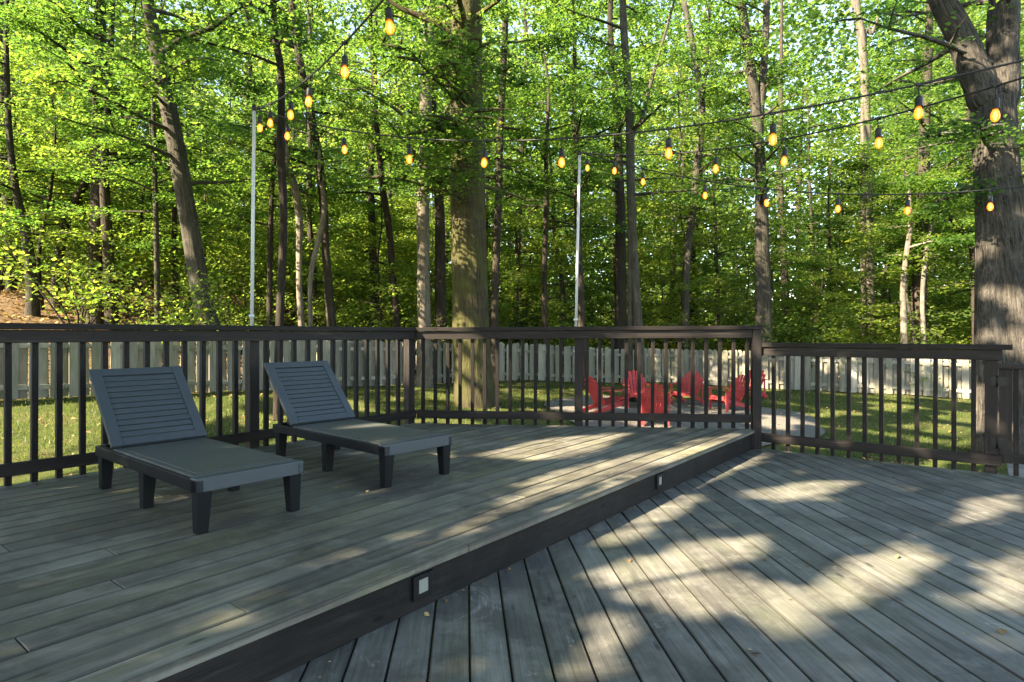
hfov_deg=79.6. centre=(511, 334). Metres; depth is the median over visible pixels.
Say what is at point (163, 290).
understory bush
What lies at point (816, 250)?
forest tree
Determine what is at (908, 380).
board fence
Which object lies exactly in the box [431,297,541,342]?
understory bush
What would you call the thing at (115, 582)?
raised deck
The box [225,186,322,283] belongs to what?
young maple
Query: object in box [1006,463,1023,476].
stair landing
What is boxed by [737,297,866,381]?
understory bush
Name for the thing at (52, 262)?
understory bush
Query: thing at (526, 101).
slim tree
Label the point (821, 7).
sky
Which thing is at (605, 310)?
understory bush
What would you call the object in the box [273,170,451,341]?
young maple
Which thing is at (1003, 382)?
deck gate
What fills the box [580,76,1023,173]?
string light
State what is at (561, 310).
young maple
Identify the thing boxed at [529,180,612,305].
forest tree
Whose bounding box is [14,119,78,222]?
young maple
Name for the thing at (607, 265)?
young maple
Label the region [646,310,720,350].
understory bush
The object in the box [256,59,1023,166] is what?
string light
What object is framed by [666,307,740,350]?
understory bush
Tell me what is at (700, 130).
crooked tree
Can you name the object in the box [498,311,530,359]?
understory bush
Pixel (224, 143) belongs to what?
forest tree
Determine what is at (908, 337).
understory bush
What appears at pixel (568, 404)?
gravel path
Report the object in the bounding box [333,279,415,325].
understory bush
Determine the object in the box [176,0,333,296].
forest tree
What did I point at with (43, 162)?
young maple
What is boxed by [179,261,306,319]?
understory bush
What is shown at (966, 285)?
young maple
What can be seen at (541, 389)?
grass
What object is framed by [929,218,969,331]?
young maple
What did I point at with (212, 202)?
young maple
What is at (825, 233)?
young maple
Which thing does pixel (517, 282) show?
young maple
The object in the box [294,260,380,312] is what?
understory bush
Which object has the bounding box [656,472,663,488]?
step light
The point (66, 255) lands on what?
understory bush
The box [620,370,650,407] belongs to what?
adirondack chair
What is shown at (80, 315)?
understory bush
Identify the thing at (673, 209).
forest tree
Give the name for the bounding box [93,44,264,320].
slim tree
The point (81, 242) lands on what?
understory bush
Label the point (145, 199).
young maple
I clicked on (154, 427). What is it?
sun lounger
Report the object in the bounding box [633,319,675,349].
understory bush
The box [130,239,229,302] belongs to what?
understory bush
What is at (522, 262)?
young maple
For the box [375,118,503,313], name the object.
forest tree
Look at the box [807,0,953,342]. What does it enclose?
snag tree
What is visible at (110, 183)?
young maple
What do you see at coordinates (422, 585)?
step light
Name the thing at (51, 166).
young maple
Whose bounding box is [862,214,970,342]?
young maple
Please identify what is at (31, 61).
forest tree
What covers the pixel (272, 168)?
dark tree
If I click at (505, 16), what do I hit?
slim tree
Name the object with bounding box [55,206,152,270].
understory bush
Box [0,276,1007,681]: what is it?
ground
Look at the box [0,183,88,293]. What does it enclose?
understory bush
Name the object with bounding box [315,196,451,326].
young maple
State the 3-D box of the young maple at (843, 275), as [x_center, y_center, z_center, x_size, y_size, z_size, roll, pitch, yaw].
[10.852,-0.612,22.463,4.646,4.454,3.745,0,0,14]
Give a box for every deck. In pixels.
[0,423,754,681]
[267,449,1023,681]
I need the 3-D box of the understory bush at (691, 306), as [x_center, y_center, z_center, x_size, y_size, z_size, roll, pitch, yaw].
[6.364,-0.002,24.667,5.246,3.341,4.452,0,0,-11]
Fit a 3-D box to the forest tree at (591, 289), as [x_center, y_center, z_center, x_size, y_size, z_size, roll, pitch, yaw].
[1.836,-5.191,25.591,8.174,14.049,7.518,-2,0,34]
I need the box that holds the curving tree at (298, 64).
[180,0,402,340]
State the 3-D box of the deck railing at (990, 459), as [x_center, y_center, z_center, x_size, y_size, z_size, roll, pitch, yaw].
[3.451,0.748,5.887,2.086,1.318,0.158,0,0,38]
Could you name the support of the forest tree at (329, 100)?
on the ground at (964, 426)
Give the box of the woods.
[12,0,1023,348]
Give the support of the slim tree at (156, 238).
on the ground at (964, 426)
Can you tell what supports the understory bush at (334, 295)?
on the ground at (964, 426)
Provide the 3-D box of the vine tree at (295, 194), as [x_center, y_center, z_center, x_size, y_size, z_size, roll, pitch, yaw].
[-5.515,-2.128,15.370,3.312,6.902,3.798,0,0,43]
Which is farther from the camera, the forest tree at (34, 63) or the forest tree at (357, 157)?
the forest tree at (357, 157)
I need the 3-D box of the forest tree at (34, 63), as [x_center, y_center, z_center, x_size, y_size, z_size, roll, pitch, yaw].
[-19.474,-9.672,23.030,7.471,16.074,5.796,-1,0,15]
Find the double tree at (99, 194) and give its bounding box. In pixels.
[0,0,237,323]
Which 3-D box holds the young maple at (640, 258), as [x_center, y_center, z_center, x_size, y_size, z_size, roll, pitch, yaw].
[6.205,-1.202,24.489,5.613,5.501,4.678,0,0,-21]
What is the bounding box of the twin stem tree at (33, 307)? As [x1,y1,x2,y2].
[0,0,75,316]
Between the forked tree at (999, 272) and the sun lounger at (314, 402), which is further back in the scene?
the forked tree at (999, 272)
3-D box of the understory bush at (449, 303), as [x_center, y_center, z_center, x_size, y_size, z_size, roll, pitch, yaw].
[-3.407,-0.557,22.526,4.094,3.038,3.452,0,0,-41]
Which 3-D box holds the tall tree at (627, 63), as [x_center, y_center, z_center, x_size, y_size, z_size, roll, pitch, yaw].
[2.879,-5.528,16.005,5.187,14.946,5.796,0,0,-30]
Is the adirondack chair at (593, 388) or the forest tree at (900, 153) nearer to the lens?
the adirondack chair at (593, 388)
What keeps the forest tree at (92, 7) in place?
on the ground at (964, 426)
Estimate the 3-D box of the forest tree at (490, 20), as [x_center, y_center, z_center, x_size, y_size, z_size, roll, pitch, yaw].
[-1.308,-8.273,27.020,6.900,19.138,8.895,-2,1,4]
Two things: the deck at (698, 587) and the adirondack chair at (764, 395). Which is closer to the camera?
the deck at (698, 587)
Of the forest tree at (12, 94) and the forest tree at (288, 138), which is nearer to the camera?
the forest tree at (12, 94)
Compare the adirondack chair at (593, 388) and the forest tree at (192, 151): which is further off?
the forest tree at (192, 151)
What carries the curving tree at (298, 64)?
on the ground at (964, 426)
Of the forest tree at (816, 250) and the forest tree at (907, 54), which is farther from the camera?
the forest tree at (816, 250)
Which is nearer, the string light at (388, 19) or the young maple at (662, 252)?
the string light at (388, 19)
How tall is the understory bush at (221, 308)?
2.300 m
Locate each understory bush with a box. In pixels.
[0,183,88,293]
[0,197,185,323]
[0,201,83,290]
[1,203,126,284]
[2,212,129,294]
[30,206,208,303]
[41,220,79,275]
[46,213,151,288]
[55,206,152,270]
[62,254,247,366]
[74,213,219,291]
[100,255,238,324]
[114,208,170,281]
[114,233,167,288]
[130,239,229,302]
[135,250,218,293]
[177,266,296,354]
[178,237,263,300]
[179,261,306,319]
[206,227,264,290]
[207,240,324,325]
[208,223,329,315]
[209,248,295,298]
[236,244,357,319]
[248,252,332,308]
[256,246,295,300]
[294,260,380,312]
[303,286,414,341]
[304,275,361,313]
[305,283,367,326]
[313,286,386,340]
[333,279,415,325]
[336,270,451,340]
[359,298,452,364]
[367,286,451,347]
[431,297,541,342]
[431,304,509,355]
[490,309,572,368]
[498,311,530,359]
[500,303,554,358]
[519,323,557,363]
[528,308,613,366]
[563,302,649,362]
[572,311,655,360]
[588,293,681,324]
[600,295,748,360]
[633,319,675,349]
[643,296,783,361]
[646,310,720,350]
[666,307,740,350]
[694,309,822,355]
[700,320,777,363]
[727,304,809,352]
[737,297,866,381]
[772,306,831,364]
[808,320,909,343]
[818,303,909,342]
[819,332,910,366]
[823,302,927,343]
[835,305,971,375]
[850,301,971,359]
[860,316,971,349]
[929,322,971,373]
[937,335,971,349]
[938,288,971,340]
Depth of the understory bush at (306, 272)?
21.89 m
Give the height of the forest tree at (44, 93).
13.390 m
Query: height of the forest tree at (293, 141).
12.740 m
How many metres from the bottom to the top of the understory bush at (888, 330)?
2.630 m
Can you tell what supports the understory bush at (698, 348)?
on the ground at (964, 426)
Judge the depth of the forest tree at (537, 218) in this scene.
36.93 m
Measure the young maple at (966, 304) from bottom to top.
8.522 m
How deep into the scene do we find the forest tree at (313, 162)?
39.93 m
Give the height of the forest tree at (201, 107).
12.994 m
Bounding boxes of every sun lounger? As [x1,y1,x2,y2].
[88,366,302,534]
[264,361,452,487]
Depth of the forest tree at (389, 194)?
22.58 m
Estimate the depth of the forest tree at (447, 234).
26.12 m
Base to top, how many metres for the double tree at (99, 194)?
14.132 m
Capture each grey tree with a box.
[296,0,544,387]
[323,0,543,382]
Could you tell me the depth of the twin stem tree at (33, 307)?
15.44 m
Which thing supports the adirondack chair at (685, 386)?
on the gravel path
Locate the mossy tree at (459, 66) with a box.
[333,0,559,409]
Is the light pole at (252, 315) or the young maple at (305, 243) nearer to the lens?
the light pole at (252, 315)
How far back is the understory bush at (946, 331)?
21.24 m
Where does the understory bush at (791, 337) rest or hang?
on the ground at (964, 426)
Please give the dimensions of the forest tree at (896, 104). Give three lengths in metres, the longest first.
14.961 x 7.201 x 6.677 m
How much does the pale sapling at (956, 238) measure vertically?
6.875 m
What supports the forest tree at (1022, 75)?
on the ground at (964, 426)
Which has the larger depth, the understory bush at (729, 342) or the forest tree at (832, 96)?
the forest tree at (832, 96)
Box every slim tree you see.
[18,0,235,324]
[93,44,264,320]
[280,0,485,374]
[433,0,590,383]
[483,30,646,344]
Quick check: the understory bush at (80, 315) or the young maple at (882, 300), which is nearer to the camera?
the understory bush at (80, 315)
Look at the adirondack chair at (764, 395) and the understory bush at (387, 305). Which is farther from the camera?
the understory bush at (387, 305)
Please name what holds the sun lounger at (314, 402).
on the raised deck at (115, 582)
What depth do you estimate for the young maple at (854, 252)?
26.22 m
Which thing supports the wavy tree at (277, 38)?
on the ground at (964, 426)
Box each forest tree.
[0,0,122,281]
[1,0,85,210]
[9,0,77,209]
[13,0,192,275]
[13,14,91,203]
[16,62,137,205]
[75,0,204,286]
[83,49,186,230]
[131,126,223,252]
[162,48,306,289]
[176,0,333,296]
[179,74,243,231]
[182,110,267,230]
[191,0,410,325]
[216,56,333,248]
[220,57,349,295]
[232,38,385,279]
[242,18,319,261]
[267,0,443,326]
[289,18,450,317]
[289,101,431,325]
[296,110,341,263]
[324,56,415,300]
[325,123,416,288]
[361,22,513,306]
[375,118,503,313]
[380,29,600,326]
[409,0,553,313]
[482,0,607,343]
[485,32,627,366]
[486,123,590,323]
[488,159,611,356]
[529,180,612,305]
[540,90,703,323]
[581,117,651,320]
[588,60,813,368]
[601,31,754,325]
[604,163,727,294]
[612,121,717,323]
[622,0,781,340]
[643,89,810,359]
[696,214,797,349]
[731,112,906,342]
[744,84,884,329]
[789,211,848,299]
[822,53,963,331]
[835,66,973,338]
[838,55,971,332]
[852,0,1023,297]
[852,8,986,331]
[858,89,947,291]
[860,5,1023,328]
[907,109,974,313]
[955,49,1023,181]
[959,0,1023,179]
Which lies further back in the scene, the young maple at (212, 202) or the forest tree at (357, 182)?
the forest tree at (357, 182)
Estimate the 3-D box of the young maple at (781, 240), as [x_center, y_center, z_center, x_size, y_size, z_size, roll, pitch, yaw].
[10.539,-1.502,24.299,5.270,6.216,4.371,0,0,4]
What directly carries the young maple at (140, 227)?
on the ground at (964, 426)
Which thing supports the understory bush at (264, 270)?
on the ground at (964, 426)
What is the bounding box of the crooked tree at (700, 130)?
[625,0,793,349]
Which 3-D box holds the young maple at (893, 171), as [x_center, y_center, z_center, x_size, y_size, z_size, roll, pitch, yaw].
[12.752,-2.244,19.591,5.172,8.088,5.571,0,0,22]
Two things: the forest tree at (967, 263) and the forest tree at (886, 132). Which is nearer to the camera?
the forest tree at (967, 263)
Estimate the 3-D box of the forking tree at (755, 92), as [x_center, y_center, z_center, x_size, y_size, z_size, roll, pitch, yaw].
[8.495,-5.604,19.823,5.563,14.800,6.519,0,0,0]
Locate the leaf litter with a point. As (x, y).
(20, 291)
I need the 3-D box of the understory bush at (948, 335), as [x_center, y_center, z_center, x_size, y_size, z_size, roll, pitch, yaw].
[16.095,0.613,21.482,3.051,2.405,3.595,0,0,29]
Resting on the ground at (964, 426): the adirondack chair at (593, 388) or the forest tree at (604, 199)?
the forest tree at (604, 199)
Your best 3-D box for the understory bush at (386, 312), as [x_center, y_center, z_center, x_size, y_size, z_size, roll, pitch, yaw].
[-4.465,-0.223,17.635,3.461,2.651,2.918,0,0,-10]
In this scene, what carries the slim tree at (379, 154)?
on the ground at (964, 426)
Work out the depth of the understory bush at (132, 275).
23.71 m
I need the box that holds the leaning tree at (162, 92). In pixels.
[20,0,303,379]
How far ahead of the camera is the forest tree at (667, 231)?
43.71 m
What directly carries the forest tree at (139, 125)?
on the ground at (964, 426)
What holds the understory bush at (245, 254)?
on the ground at (964, 426)
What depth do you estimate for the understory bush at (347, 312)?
19.52 m
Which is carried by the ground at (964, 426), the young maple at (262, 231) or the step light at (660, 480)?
the young maple at (262, 231)
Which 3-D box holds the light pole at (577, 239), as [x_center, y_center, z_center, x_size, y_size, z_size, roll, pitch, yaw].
[0.769,-0.908,6.759,0.200,2.220,0.062,0,0,27]
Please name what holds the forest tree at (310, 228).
on the ground at (964, 426)
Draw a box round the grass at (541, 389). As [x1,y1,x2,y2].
[0,380,1006,473]
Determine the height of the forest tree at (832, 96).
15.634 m
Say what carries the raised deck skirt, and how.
attached to the raised deck at (115, 582)
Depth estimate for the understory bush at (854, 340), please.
19.69 m
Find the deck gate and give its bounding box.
[990,364,1023,475]
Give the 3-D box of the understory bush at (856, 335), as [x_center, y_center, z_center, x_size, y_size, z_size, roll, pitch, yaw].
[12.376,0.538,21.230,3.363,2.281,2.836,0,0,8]
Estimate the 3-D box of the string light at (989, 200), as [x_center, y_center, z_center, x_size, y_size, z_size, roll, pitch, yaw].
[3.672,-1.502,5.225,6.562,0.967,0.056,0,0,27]
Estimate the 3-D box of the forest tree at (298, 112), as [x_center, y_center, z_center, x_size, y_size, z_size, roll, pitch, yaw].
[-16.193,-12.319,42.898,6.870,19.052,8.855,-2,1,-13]
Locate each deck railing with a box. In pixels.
[0,323,415,485]
[416,325,762,449]
[762,343,1012,473]
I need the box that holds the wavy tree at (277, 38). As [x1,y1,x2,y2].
[92,0,340,420]
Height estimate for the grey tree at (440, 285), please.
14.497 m
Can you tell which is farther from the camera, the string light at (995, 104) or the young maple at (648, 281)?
the young maple at (648, 281)
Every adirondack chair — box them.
[583,376,631,411]
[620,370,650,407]
[633,384,672,426]
[668,371,703,404]
[708,374,750,411]
[729,370,767,397]
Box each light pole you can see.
[249,105,266,325]
[574,150,590,351]
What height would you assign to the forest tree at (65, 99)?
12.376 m
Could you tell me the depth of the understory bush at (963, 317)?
24.35 m
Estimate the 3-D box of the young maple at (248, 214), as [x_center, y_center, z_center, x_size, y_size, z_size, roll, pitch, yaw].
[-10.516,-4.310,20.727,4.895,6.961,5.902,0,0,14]
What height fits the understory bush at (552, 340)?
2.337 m
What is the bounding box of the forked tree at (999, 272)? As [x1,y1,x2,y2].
[810,0,1023,454]
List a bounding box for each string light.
[255,0,392,130]
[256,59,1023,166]
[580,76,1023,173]
[581,153,1023,213]
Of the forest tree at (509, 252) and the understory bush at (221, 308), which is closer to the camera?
the understory bush at (221, 308)
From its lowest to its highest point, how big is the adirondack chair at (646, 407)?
0.866 m
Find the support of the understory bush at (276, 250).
on the ground at (964, 426)
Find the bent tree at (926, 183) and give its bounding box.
[888,170,974,343]
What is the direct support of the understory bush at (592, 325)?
on the ground at (964, 426)
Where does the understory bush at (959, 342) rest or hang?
on the ground at (964, 426)
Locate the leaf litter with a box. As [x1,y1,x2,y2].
[0,272,1003,474]
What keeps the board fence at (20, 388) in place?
on the ground at (964, 426)
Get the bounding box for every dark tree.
[0,0,151,291]
[154,68,349,362]
[485,0,662,389]
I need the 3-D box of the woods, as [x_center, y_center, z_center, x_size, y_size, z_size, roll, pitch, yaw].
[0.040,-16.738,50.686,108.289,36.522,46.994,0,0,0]
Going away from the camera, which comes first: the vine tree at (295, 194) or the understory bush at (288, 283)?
the vine tree at (295, 194)
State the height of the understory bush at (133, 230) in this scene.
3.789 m
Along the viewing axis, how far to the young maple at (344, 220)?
24.93 m
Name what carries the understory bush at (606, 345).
on the ground at (964, 426)
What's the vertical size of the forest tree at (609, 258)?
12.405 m
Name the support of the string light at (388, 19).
hanging from the light pole at (252, 315)
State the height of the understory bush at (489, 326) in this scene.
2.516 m
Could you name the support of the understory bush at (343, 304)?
on the ground at (964, 426)
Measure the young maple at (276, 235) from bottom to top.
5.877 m
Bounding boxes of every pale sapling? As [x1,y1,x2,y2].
[856,170,974,343]
[877,184,973,342]
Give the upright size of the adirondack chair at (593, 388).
0.866 m
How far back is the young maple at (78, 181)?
23.16 m
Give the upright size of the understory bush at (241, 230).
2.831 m
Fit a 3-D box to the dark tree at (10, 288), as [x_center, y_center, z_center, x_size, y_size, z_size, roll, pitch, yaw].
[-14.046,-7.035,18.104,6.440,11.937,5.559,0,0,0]
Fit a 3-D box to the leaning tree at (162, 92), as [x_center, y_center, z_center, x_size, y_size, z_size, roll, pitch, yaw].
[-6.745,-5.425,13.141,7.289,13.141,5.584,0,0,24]
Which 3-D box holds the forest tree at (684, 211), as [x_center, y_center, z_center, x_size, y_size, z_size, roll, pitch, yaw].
[7.221,-4.722,24.565,8.710,13.166,7.710,0,0,27]
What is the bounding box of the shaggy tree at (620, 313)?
[533,0,694,382]
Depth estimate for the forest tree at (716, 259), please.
24.50 m
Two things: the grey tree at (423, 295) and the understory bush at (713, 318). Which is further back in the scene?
the understory bush at (713, 318)
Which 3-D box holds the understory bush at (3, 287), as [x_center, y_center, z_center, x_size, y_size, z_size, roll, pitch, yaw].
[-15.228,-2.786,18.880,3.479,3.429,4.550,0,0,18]
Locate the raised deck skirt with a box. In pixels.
[751,433,754,449]
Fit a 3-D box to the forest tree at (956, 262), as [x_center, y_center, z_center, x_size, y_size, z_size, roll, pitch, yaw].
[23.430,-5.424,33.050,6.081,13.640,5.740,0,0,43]
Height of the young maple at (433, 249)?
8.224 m
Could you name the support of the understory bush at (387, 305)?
on the ground at (964, 426)
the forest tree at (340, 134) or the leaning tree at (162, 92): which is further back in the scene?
the forest tree at (340, 134)
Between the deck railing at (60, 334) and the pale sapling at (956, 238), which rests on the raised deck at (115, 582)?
the deck railing at (60, 334)
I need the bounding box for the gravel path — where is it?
[544,395,824,445]
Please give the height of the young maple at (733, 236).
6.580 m
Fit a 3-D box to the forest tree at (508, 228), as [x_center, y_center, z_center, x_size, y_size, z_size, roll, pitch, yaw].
[-0.497,-4.551,22.584,8.607,12.216,6.918,0,0,-24]
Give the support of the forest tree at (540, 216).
on the ground at (964, 426)
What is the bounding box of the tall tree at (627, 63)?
[513,0,759,401]
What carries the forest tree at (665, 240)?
on the ground at (964, 426)
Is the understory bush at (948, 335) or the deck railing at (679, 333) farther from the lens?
the understory bush at (948, 335)
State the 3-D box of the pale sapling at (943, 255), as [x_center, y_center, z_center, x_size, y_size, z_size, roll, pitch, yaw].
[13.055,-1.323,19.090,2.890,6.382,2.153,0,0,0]
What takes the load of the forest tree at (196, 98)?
on the ground at (964, 426)
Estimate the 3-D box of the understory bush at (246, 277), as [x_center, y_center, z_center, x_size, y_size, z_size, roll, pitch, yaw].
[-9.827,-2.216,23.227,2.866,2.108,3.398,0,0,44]
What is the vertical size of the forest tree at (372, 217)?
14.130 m
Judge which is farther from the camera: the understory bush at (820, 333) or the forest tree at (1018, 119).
the forest tree at (1018, 119)
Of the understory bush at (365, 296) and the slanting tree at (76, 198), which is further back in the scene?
the understory bush at (365, 296)
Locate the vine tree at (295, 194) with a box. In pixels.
[214,98,364,325]
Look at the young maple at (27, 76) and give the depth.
16.14 m
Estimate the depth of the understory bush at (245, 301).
17.25 m
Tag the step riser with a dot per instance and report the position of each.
(274, 655)
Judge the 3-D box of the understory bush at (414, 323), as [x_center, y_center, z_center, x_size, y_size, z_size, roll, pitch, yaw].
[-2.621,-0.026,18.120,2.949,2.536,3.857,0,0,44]
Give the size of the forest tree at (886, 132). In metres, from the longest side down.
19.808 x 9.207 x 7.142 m
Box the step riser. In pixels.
[157,434,751,681]
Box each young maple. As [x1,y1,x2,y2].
[0,44,82,289]
[0,62,179,309]
[0,111,124,256]
[2,124,88,269]
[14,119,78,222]
[19,114,237,311]
[24,111,146,282]
[85,144,171,286]
[115,110,278,276]
[121,164,246,269]
[128,141,263,270]
[179,176,291,290]
[205,156,357,298]
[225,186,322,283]
[235,192,359,307]
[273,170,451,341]
[288,174,398,313]
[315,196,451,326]
[344,197,500,326]
[350,160,451,322]
[448,186,612,344]
[485,197,574,358]
[504,192,614,345]
[550,165,699,355]
[602,236,722,349]
[626,180,737,353]
[633,162,781,358]
[698,212,825,366]
[715,215,840,344]
[743,253,873,342]
[771,160,907,348]
[798,204,968,343]
[802,156,970,342]
[827,140,973,385]
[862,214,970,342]
[899,102,1023,313]
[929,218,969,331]
[933,246,970,325]
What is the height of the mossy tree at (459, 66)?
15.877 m
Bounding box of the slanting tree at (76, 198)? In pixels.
[0,85,165,307]
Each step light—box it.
[412,569,433,601]
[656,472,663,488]
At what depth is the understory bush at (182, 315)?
12.60 m
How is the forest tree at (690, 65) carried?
on the ground at (964, 426)
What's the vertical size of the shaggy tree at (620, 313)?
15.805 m
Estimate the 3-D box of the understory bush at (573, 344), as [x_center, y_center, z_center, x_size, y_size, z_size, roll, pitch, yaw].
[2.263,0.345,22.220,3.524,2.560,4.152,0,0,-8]
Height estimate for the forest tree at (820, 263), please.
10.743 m
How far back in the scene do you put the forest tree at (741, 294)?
33.69 m
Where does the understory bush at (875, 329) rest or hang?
on the ground at (964, 426)
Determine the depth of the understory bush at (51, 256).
20.79 m
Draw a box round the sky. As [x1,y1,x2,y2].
[28,0,1023,299]
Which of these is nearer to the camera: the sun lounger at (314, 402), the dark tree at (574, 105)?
the sun lounger at (314, 402)
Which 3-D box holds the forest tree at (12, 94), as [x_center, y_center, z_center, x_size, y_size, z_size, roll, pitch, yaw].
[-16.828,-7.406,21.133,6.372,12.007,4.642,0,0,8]
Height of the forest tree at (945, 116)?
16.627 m
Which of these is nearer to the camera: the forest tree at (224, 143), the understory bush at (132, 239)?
the understory bush at (132, 239)
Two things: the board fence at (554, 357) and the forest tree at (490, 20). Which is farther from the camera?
the forest tree at (490, 20)
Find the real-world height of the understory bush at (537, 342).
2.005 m
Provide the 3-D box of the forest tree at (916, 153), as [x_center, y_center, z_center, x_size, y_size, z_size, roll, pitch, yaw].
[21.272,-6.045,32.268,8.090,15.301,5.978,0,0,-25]
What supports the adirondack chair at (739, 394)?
on the gravel path
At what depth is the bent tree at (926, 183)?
18.09 m
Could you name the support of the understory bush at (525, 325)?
on the ground at (964, 426)
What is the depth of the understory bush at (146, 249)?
22.84 m
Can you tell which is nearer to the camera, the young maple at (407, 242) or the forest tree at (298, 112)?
the young maple at (407, 242)
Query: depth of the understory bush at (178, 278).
21.99 m
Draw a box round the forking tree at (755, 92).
[673,0,858,342]
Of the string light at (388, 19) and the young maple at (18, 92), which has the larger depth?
the young maple at (18, 92)
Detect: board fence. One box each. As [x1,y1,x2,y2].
[0,340,507,398]
[512,343,647,382]
[647,348,970,398]
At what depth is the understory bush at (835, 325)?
22.42 m
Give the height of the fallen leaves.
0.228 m
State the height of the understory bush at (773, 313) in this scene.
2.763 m
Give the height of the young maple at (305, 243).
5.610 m
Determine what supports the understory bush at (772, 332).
on the ground at (964, 426)
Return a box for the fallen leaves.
[35,431,1006,677]
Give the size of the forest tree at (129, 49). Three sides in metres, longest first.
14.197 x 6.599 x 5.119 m

